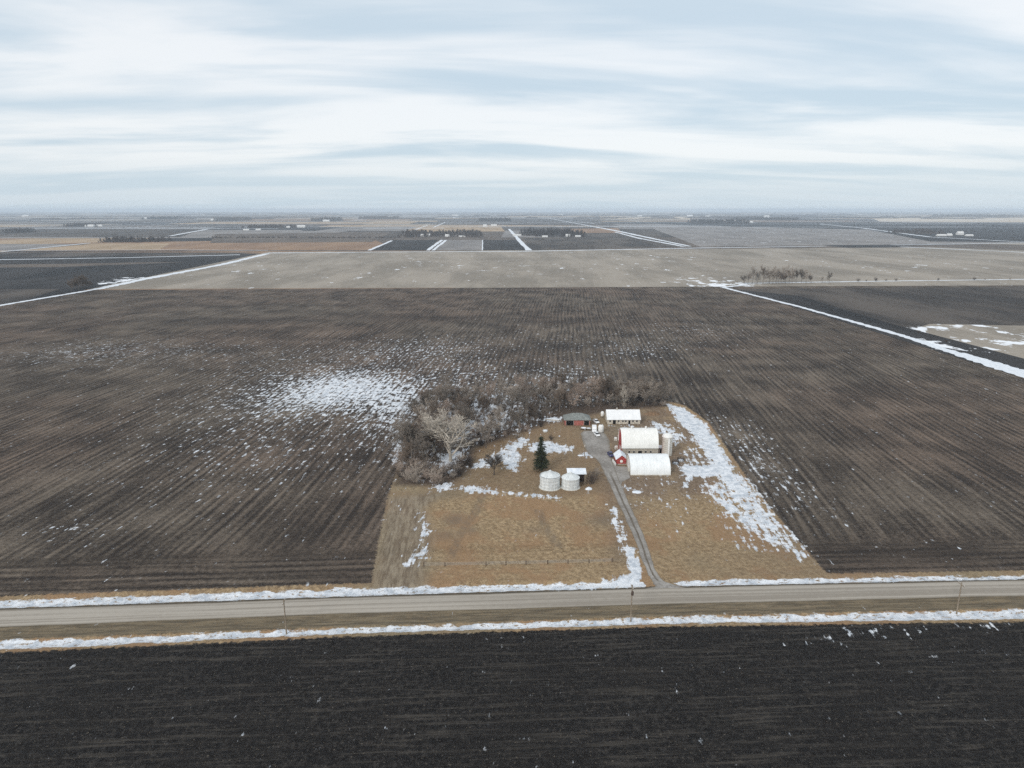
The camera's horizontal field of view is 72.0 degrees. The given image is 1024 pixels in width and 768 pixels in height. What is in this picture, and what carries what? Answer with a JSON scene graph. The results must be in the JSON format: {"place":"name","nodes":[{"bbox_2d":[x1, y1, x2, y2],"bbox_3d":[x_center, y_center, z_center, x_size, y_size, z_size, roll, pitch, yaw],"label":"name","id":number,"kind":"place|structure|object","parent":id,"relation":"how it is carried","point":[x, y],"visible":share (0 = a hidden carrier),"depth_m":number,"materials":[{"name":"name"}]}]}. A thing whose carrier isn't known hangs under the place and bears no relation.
{"place":"outdoors","nodes":[
{"label":"outdoors","id":0,"kind":"place"},
{"bbox_2d":[0,289,57,304],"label":"field","id":1,"kind":"structure","parent":0,"point":[7,296],"depth_m":794.48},
{"bbox_2d":[0,244,83,249],"bbox_3d":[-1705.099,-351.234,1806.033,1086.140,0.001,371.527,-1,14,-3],"label":"field","id":2,"kind":"structure","parent":0,"point":[17,246],"depth_m":1825.23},
{"bbox_2d":[0,262,175,267],"bbox_3d":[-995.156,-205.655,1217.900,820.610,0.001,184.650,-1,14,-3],"label":"field","id":3,"kind":"structure","parent":0,"point":[45,265],"depth_m":1227.94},
{"bbox_2d":[0,261,177,263],"bbox_3d":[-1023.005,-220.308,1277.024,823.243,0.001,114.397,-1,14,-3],"label":"field","id":4,"kind":"structure","parent":0,"point":[41,262],"depth_m":1274.03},
{"bbox_2d":[30,243,169,249],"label":"field","id":5,"kind":"structure","parent":0,"point":[122,246],"depth_m":1825.23,"materials":[{"name":"brown plant"}]},
{"bbox_2d":[0,227,207,236],"bbox_3d":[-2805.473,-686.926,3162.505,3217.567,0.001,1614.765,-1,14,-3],"label":"field","id":6,"kind":"structure","parent":0,"point":[81,231],"depth_m":2937.72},
{"bbox_2d":[0,252,237,256],"bbox_3d":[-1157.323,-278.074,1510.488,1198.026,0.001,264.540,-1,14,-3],"label":"field","id":7,"kind":"structure","parent":0,"point":[51,254],"depth_m":1500.85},
{"bbox_2d":[0,253,261,305],"bbox_3d":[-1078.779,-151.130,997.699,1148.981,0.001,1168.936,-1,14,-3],"label":"field","id":8,"kind":"structure","parent":0,"point":[41,277],"depth_m":1089.59,"materials":[{"name":"soil"}]},
{"bbox_2d":[0,230,308,237],"bbox_3d":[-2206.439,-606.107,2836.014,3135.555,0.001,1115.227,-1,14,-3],"label":"field","id":9,"kind":"structure","parent":0,"point":[204,234],"depth_m":2938.35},
{"bbox_2d":[0,240,383,250],"bbox_3d":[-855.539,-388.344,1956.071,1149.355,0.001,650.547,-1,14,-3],"label":"field","id":10,"kind":"structure","parent":0,"point":[191,245],"depth_m":1825.62,"materials":[{"name":"orange plant"}]},
{"bbox_2d":[98,235,151,242],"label":"shelterbelt","id":11,"kind":"object","parent":10,"relation":"on","point":[121,239],"visible":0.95,"depth_m":2066.43,"materials":[{"name":"grey plant"}]},
{"bbox_2d":[133,237,171,241],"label":"shelterbelt","id":12,"kind":"object","parent":10,"relation":"on","point":[160,239],"visible":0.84,"depth_m":2098.13,"materials":[{"name":"grey plant"}]},
{"bbox_2d":[210,232,390,242],"bbox_3d":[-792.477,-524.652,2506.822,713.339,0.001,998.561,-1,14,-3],"label":"field","id":13,"kind":"structure","parent":0,"point":[302,237],"depth_m":2329.52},
{"bbox_2d":[208,236,400,237],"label":"shelterbelt","id":14,"kind":"object","parent":13,"relation":"on","point":[308,237],"visible":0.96,"depth_m":2376.72,"materials":[{"name":"brown plant"}]},
{"bbox_2d":[373,240,436,249],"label":"field","id":15,"kind":"structure","parent":0,"point":[409,244],"depth_m":1875.37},
{"bbox_2d":[393,231,504,238],"bbox_3d":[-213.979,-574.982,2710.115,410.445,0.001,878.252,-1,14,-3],"label":"field","id":16,"kind":"structure","parent":0,"point":[492,234],"depth_m":2412.29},
{"bbox_2d":[397,228,483,237],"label":"shelterbelt","id":17,"kind":"object","parent":16,"relation":"on","point":[417,233],"visible":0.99,"depth_m":2527.24,"materials":[{"name":"grey plant"}]},
{"bbox_2d":[436,240,481,249],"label":"field","id":18,"kind":"structure","parent":0,"point":[462,245],"depth_m":1875.37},
{"bbox_2d":[415,225,503,231],"bbox_3d":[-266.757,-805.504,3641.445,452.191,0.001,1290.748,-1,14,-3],"label":"field","id":19,"kind":"structure","parent":0,"point":[481,228],"depth_m":3555.27,"materials":[{"name":"beige plant"}]},
{"bbox_2d":[483,240,524,249],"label":"field","id":20,"kind":"structure","parent":0,"point":[502,245],"depth_m":1875.37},
{"bbox_2d":[0,285,1023,767],"bbox_3d":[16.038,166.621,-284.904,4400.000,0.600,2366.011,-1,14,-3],"label":"tilled field","id":21,"kind":"structure","parent":0,"point":[196,445],"depth_m":207.84,"materials":[{"name":"soil"}]},
{"bbox_2d":[388,410,409,454],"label":"bare tree","id":22,"kind":"object","parent":21,"relation":"on","point":[398,428],"visible":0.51,"depth_m":272.56,"materials":[{"name":"grey plant"}]},
{"bbox_2d":[398,435,414,468],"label":"bare tree","id":23,"kind":"object","parent":21,"relation":"on","point":[404,446],"visible":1,"depth_m":257.72,"materials":[{"name":"brown plant"}]},
{"bbox_2d":[393,419,429,461],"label":"bare tree","id":24,"kind":"object","parent":21,"relation":"on","point":[405,431],"visible":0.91,"depth_m":265.56,"materials":[{"name":"grey plant"}]},
{"bbox_2d":[406,397,420,419],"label":"bare tree","id":25,"kind":"object","parent":21,"relation":"on","point":[414,402],"visible":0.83,"depth_m":319.54,"materials":[{"name":"grey plant"}]},
{"bbox_2d":[405,469,421,482],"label":"shrub","id":26,"kind":"object","parent":21,"relation":"on","point":[413,478],"visible":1,"depth_m":246.31,"materials":[{"name":"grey plant"}]},
{"bbox_2d":[409,437,435,466],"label":"bare tree","id":27,"kind":"object","parent":21,"relation":"on","point":[425,445],"visible":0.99,"depth_m":260.54,"materials":[{"name":"grey plant"}]},
{"bbox_2d":[416,385,437,406],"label":"bare tree","id":28,"kind":"object","parent":21,"relation":"on","point":[420,392],"visible":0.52,"depth_m":334.77,"materials":[{"name":"grey plant"}]},
{"bbox_2d":[419,430,440,457],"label":"bare tree","id":29,"kind":"object","parent":21,"relation":"on","point":[429,439],"visible":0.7,"depth_m":268.82,"materials":[{"name":"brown plant"}]},
{"bbox_2d":[417,408,452,451],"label":"cottonwood","id":30,"kind":"object","parent":21,"relation":"on","point":[423,415],"visible":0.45,"depth_m":274.97,"materials":[{"name":"grey plant"}]},
{"bbox_2d":[428,397,441,416],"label":"bare tree","id":31,"kind":"object","parent":21,"relation":"on","point":[434,406],"visible":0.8,"depth_m":311.96,"materials":[{"name":"grey plant"}]},
{"bbox_2d":[428,469,448,485],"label":"shrub","id":32,"kind":"object","parent":21,"relation":"on","point":[435,480],"visible":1,"depth_m":244.11,"materials":[{"name":"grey plant"}]},
{"bbox_2d":[433,434,447,460],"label":"bare tree","id":33,"kind":"object","parent":21,"relation":"on","point":[438,443],"visible":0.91,"depth_m":267.36,"materials":[{"name":"grey plant"}]},
{"bbox_2d":[431,382,455,405],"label":"bare tree","id":34,"kind":"object","parent":21,"relation":"on","point":[443,395],"visible":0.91,"depth_m":326.52,"materials":[{"name":"grey plant"}]},
{"bbox_2d":[435,398,451,413],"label":"bare tree","id":35,"kind":"object","parent":21,"relation":"on","point":[446,401],"visible":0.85,"depth_m":313.76,"materials":[{"name":"grey plant"}]},
{"bbox_2d":[438,370,453,389],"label":"bare tree","id":36,"kind":"object","parent":21,"relation":"on","point":[441,377],"visible":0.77,"depth_m":348.07,"materials":[{"name":"grey plant"}]},
{"bbox_2d":[421,409,479,461],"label":"cottonwood","id":37,"kind":"object","parent":21,"relation":"on","point":[449,439],"visible":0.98,"depth_m":266.00,"materials":[{"name":"grey plant"}]},
{"bbox_2d":[451,402,474,435],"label":"bare tree","id":38,"kind":"object","parent":21,"relation":"on","point":[463,412],"visible":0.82,"depth_m":295.24,"materials":[{"name":"grey plant"}]},
{"bbox_2d":[453,395,472,412],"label":"bare tree","id":39,"kind":"object","parent":21,"relation":"on","point":[464,399],"visible":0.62,"depth_m":314.70,"materials":[{"name":"grey plant"}]},
{"bbox_2d":[466,409,486,437],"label":"bare tree","id":40,"kind":"object","parent":21,"relation":"on","point":[477,419],"visible":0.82,"depth_m":293.31,"materials":[{"name":"grey plant"}]},
{"bbox_2d":[470,377,486,396],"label":"bare tree","id":41,"kind":"object","parent":21,"relation":"on","point":[480,385],"visible":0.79,"depth_m":344.12,"materials":[{"name":"grey plant"}]},
{"bbox_2d":[476,392,490,420],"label":"bare tree","id":42,"kind":"object","parent":21,"relation":"on","point":[482,400],"visible":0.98,"depth_m":315.86,"materials":[{"name":"grey plant"}]},
{"bbox_2d":[477,392,494,410],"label":"bare tree","id":43,"kind":"object","parent":21,"relation":"on","point":[490,398],"visible":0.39,"depth_m":324.95,"materials":[{"name":"brown plant"}]},
{"bbox_2d":[478,383,495,408],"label":"bare tree","id":44,"kind":"object","parent":21,"relation":"on","point":[488,390],"visible":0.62,"depth_m":336.61,"materials":[{"name":"grey plant"}]},
{"bbox_2d":[474,414,500,447],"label":"bare tree","id":45,"kind":"object","parent":21,"relation":"on","point":[482,430],"visible":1,"depth_m":279.47,"materials":[{"name":"grey plant"}]},
{"bbox_2d":[483,453,504,474],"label":"bare tree","id":46,"kind":"object","parent":21,"relation":"on","point":[496,460],"visible":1,"depth_m":253.52,"materials":[{"name":"grey plant"}]},
{"bbox_2d":[489,389,509,413],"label":"bare tree","id":47,"kind":"object","parent":21,"relation":"on","point":[498,397],"visible":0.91,"depth_m":316.53,"materials":[{"name":"grey plant"}]},
{"bbox_2d":[492,403,506,432],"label":"bare tree","id":48,"kind":"object","parent":21,"relation":"on","point":[496,412],"visible":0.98,"depth_m":299.92,"materials":[{"name":"grey plant"}]},
{"bbox_2d":[492,376,507,405],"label":"bare tree","id":49,"kind":"object","parent":21,"relation":"on","point":[501,388],"visible":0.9,"depth_m":338.68,"materials":[{"name":"grey plant"}]},
{"bbox_2d":[504,387,520,409],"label":"bare tree","id":50,"kind":"object","parent":21,"relation":"on","point":[511,401],"visible":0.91,"depth_m":320.82,"materials":[{"name":"grey plant"}]},
{"bbox_2d":[509,383,523,411],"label":"bare tree","id":51,"kind":"object","parent":21,"relation":"on","point":[516,389],"visible":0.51,"depth_m":330.51,"materials":[{"name":"grey plant"}]},
{"bbox_2d":[507,406,528,432],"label":"bare tree","id":52,"kind":"object","parent":21,"relation":"on","point":[520,415],"visible":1,"depth_m":302.01,"materials":[{"name":"grey plant"}]},
{"bbox_2d":[512,386,540,411],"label":"bare tree","id":53,"kind":"object","parent":21,"relation":"on","point":[523,401],"visible":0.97,"depth_m":320.60,"materials":[{"name":"grey plant"}]},
{"bbox_2d":[527,403,538,424],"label":"bare tree","id":54,"kind":"object","parent":21,"relation":"on","point":[530,408],"visible":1,"depth_m":312.14,"materials":[{"name":"brown plant"}]},
{"bbox_2d":[529,384,545,405],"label":"bare tree","id":55,"kind":"object","parent":21,"relation":"on","point":[541,392],"visible":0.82,"depth_m":343.66,"materials":[{"name":"grey plant"}]},
{"bbox_2d":[532,436,550,471],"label":"conifer","id":56,"kind":"object","parent":21,"relation":"on","point":[541,461],"visible":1,"depth_m":256.07,"materials":[{"name":"green plant"}]},
{"bbox_2d":[535,375,551,401],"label":"bare tree","id":57,"kind":"object","parent":21,"relation":"on","point":[543,382],"visible":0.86,"depth_m":348.51,"materials":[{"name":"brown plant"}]},
{"bbox_2d":[539,470,560,490],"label":"grain bin","id":58,"kind":"object","parent":21,"relation":"on","point":[549,480],"visible":1,"depth_m":240.21,"materials":[{"name":"metal"}]},
{"bbox_2d":[551,385,566,411],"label":"bare tree","id":59,"kind":"object","parent":21,"relation":"on","point":[560,397],"visible":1,"depth_m":332.57,"materials":[{"name":"brown plant"}]},
{"bbox_2d":[553,370,569,388],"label":"bare tree","id":60,"kind":"object","parent":21,"relation":"on","point":[561,374],"visible":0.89,"depth_m":363.30,"materials":[{"name":"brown plant"}]},
{"bbox_2d":[561,472,579,490],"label":"grain bin","id":61,"kind":"object","parent":21,"relation":"on","point":[570,481],"visible":1,"depth_m":240.47,"materials":[{"name":"metal"}]},
{"bbox_2d":[566,394,579,409],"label":"bare tree","id":62,"kind":"object","parent":21,"relation":"on","point":[569,397],"visible":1,"depth_m":335.62,"materials":[{"name":"grey plant"}]},
{"bbox_2d":[567,468,586,480],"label":"open shed","id":63,"kind":"structure","parent":21,"relation":"on","point":[580,472],"depth_m":246.68,"materials":[{"name":"metal"}]},
{"bbox_2d":[572,382,587,405],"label":"bare tree","id":64,"kind":"object","parent":21,"relation":"on","point":[580,391],"visible":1,"depth_m":341.18,"materials":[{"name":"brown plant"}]},
{"bbox_2d":[584,376,602,400],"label":"bare tree","id":65,"kind":"object","parent":21,"relation":"on","point":[590,381],"visible":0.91,"depth_m":350.43,"materials":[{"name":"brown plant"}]},
{"bbox_2d":[581,469,605,483],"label":"shrub","id":66,"kind":"object","parent":21,"relation":"on","point":[592,479],"visible":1,"depth_m":245.64,"materials":[{"name":"brown plant"}]},
{"bbox_2d":[595,379,607,396],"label":"bare tree","id":67,"kind":"object","parent":21,"relation":"on","point":[601,387],"visible":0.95,"depth_m":347.01,"materials":[{"name":"brown plant"}]},
{"bbox_2d":[626,453,670,474],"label":"quonset shed","id":68,"kind":"structure","parent":21,"relation":"on","point":[648,464],"depth_m":254.53,"materials":[{"name":"white paint"}]},
{"bbox_2d":[651,389,663,400],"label":"bare tree","id":69,"kind":"object","parent":21,"relation":"on","point":[655,394],"visible":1,"depth_m":342.73,"materials":[{"name":"grey plant"}]},
{"bbox_2d":[658,381,669,403],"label":"bare tree","id":70,"kind":"object","parent":21,"relation":"on","point":[662,389],"visible":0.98,"depth_m":344.18,"materials":[{"name":"grey plant"}]},
{"bbox_2d":[661,433,672,455],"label":"silo","id":71,"kind":"object","parent":21,"relation":"on","point":[667,440],"visible":0.98,"depth_m":273.04,"materials":[{"name":"concrete"}]},
{"bbox_2d":[0,580,1023,626],"bbox_3d":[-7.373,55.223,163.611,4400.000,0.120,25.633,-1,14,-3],"label":"road","id":72,"kind":"structure","parent":0,"point":[74,615],"depth_m":172.25,"materials":[{"name":"asphalt"}]},
{"bbox_2d":[0,212,1023,289],"bbox_3d":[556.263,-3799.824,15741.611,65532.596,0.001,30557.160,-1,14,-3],"label":"fields","id":73,"kind":"structure","parent":0,"point":[349,223],"depth_m":5209.00,"materials":[{"name":"brown soil"}]},
{"bbox_2d":[1,227,35,232],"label":"shelterbelt","id":74,"kind":"object","parent":73,"relation":"on","point":[11,230],"visible":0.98,"depth_m":2923.98,"materials":[{"name":"grey plant"}]},
{"bbox_2d":[63,222,102,226],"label":"shelterbelt","id":75,"kind":"object","parent":73,"relation":"on","point":[76,224],"visible":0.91,"depth_m":3934.94,"materials":[{"name":"grey plant"}]},
{"bbox_2d":[141,216,187,219],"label":"shelterbelt","id":76,"kind":"object","parent":73,"relation":"on","point":[162,217],"visible":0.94,"depth_m":6895.24,"materials":[{"name":"grey plant"}]},
{"bbox_2d":[213,216,250,220],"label":"shelterbelt","id":77,"kind":"object","parent":73,"relation":"on","point":[230,218],"visible":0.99,"depth_m":6016.55,"materials":[{"name":"grey plant"}]},
{"bbox_2d":[241,223,296,227],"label":"shelterbelt","id":78,"kind":"object","parent":73,"relation":"on","point":[268,226],"visible":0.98,"depth_m":3645.41,"materials":[{"name":"grey plant"}]},
{"bbox_2d":[310,216,342,221],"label":"shelterbelt","id":79,"kind":"object","parent":73,"relation":"on","point":[329,218],"visible":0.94,"depth_m":5808.26,"materials":[{"name":"grey plant"}]},
{"bbox_2d":[358,215,399,218],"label":"shelterbelt","id":80,"kind":"object","parent":73,"relation":"on","point":[379,217],"visible":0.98,"depth_m":7092.34,"materials":[{"name":"grey plant"}]},
{"bbox_2d":[478,217,511,220],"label":"shelterbelt","id":81,"kind":"object","parent":73,"relation":"on","point":[495,219],"visible":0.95,"depth_m":5677.55,"materials":[{"name":"grey plant"}]},
{"bbox_2d":[0,211,1022,219],"bbox_3d":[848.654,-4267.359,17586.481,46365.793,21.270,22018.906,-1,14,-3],"label":"skyline woods","id":82,"kind":"object","parent":73,"relation":"on","point":[66,214],"visible":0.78,"depth_m":10649.44,"materials":[{"name":"grey plant"}]},
{"bbox_2d":[519,227,586,236],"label":"shelterbelt","id":83,"kind":"object","parent":73,"relation":"on","point":[543,232],"visible":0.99,"depth_m":2592.31,"materials":[{"name":"grey plant"}]},
{"bbox_2d":[687,219,750,223],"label":"shelterbelt","id":84,"kind":"object","parent":73,"relation":"on","point":[716,221],"visible":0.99,"depth_m":4779.14,"materials":[{"name":"grey plant"}]},
{"bbox_2d":[733,217,798,219],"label":"shelterbelt","id":85,"kind":"object","parent":73,"relation":"on","point":[763,218],"visible":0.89,"depth_m":6425.34,"materials":[{"name":"grey plant"}]},
{"bbox_2d":[904,228,944,233],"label":"shelterbelt","id":86,"kind":"object","parent":73,"relation":"on","point":[923,231],"visible":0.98,"depth_m":2770.71,"materials":[{"name":"grey plant"}]},
{"bbox_2d":[932,214,1022,216],"bbox_3d":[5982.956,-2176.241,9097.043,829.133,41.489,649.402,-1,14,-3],"label":"shelterbelt","id":87,"kind":"object","parent":73,"relation":"on","point":[982,215],"visible":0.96,"depth_m":8894.20,"materials":[{"name":"grey plant"}]},
{"bbox_2d":[0,212,1023,377],"bbox_3d":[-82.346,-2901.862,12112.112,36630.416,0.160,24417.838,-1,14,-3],"label":"snow drifts","id":88,"kind":"object","parent":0,"point":[1003,367],"visible":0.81,"depth_m":1376.62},
{"bbox_2d":[0,0,1023,211],"label":"sky","id":89,"kind":"structure","parent":0,"point":[106,105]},
{"bbox_2d":[432,220,617,225],"bbox_3d":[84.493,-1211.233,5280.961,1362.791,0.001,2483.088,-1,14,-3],"label":"field","id":90,"kind":"structure","parent":0,"point":[512,222],"depth_m":4828.31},
{"bbox_2d":[91,247,1023,288],"bbox_3d":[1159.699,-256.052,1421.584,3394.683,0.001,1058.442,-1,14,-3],"label":"field","id":91,"kind":"structure","parent":0,"point":[595,268],"depth_m":1125.68,"materials":[{"name":"soil"}]},
{"bbox_2d":[563,413,590,424],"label":"garage","id":92,"kind":"structure","parent":0,"point":[577,419],"depth_m":312.84,"materials":[{"name":"grey paint"}]},
{"bbox_2d":[571,228,621,232],"bbox_3d":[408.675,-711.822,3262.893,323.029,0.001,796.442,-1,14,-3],"label":"field","id":93,"kind":"structure","parent":0,"point":[594,230],"depth_m":3216.18,"materials":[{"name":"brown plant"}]},
{"bbox_2d":[524,233,683,249],"bbox_3d":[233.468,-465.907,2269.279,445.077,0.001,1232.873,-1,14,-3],"label":"field","id":94,"kind":"structure","parent":0,"point":[607,240],"depth_m":2046.01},
{"bbox_2d":[613,449,626,464],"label":"red shed","id":95,"kind":"structure","parent":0,"point":[620,458],"depth_m":264.91,"materials":[{"name":"paint"}]},
{"bbox_2d":[613,463,629,483],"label":"path","id":96,"kind":"structure","parent":0,"point":[623,473],"depth_m":255.79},
{"bbox_2d":[604,408,640,423],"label":"livestock shed","id":97,"kind":"structure","parent":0,"point":[622,416],"depth_m":315.15,"materials":[{"name":"white paint"}]},
{"bbox_2d":[581,430,684,588],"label":"driveway","id":98,"kind":"structure","parent":0,"point":[598,448],"depth_m":236.10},
{"bbox_2d":[618,426,658,454],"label":"barn","id":99,"kind":"structure","parent":0,"point":[632,440],"depth_m":272.05,"materials":[{"name":"red paint"}]},
{"bbox_2d":[618,217,689,219],"bbox_3d":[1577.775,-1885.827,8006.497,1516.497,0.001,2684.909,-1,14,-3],"label":"field","id":100,"kind":"structure","parent":0,"point":[683,218],"depth_m":7512.59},
{"bbox_2d":[614,224,715,228],"bbox_3d":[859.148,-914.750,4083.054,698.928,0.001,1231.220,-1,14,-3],"label":"field","id":101,"kind":"structure","parent":0,"point":[692,227],"depth_m":3754.73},
{"bbox_2d":[650,223,857,228],"bbox_3d":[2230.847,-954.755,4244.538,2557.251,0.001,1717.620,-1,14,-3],"label":"field","id":102,"kind":"structure","parent":0,"point":[692,224],"depth_m":4223.16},
{"bbox_2d":[655,226,1023,246],"bbox_3d":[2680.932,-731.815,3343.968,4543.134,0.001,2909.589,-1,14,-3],"label":"field","id":103,"kind":"structure","parent":0,"point":[742,236],"depth_m":2413.07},
{"bbox_2d":[741,290,1013,374],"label":"field","id":104,"kind":"structure","parent":0,"point":[817,306],"depth_m":681.73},
{"bbox_2d":[732,223,1023,228],"bbox_3d":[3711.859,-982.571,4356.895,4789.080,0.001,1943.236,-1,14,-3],"label":"field","id":105,"kind":"structure","parent":0,"point":[954,225],"depth_m":4222.70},
{"bbox_2d":[736,287,1023,328],"bbox_3d":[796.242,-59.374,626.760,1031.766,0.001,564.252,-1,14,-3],"label":"field","id":106,"kind":"structure","parent":0,"point":[912,308],"depth_m":718.24,"materials":[{"name":"soil"}]},
{"bbox_2d":[847,318,1023,369],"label":"field","id":107,"kind":"structure","parent":0,"point":[989,354],"depth_m":503.57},
{"bbox_2d":[868,229,1023,241],"bbox_3d":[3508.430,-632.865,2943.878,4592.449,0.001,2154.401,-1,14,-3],"label":"field","id":108,"kind":"structure","parent":0,"point":[1001,235],"depth_m":2597.23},
{"bbox_2d":[872,218,1023,221],"bbox_3d":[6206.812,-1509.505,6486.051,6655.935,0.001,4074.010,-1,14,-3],"label":"field","id":109,"kind":"structure","parent":0,"point":[960,220],"depth_m":6146.16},
{"bbox_2d":[912,244,1023,249],"bbox_3d":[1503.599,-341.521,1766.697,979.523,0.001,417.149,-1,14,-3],"label":"field","id":110,"kind":"structure","parent":0,"point":[997,246],"depth_m":1824.84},
{"bbox_2d":[914,324,1023,357],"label":"field","id":111,"kind":"structure","parent":0,"point":[1007,339],"depth_m":535.67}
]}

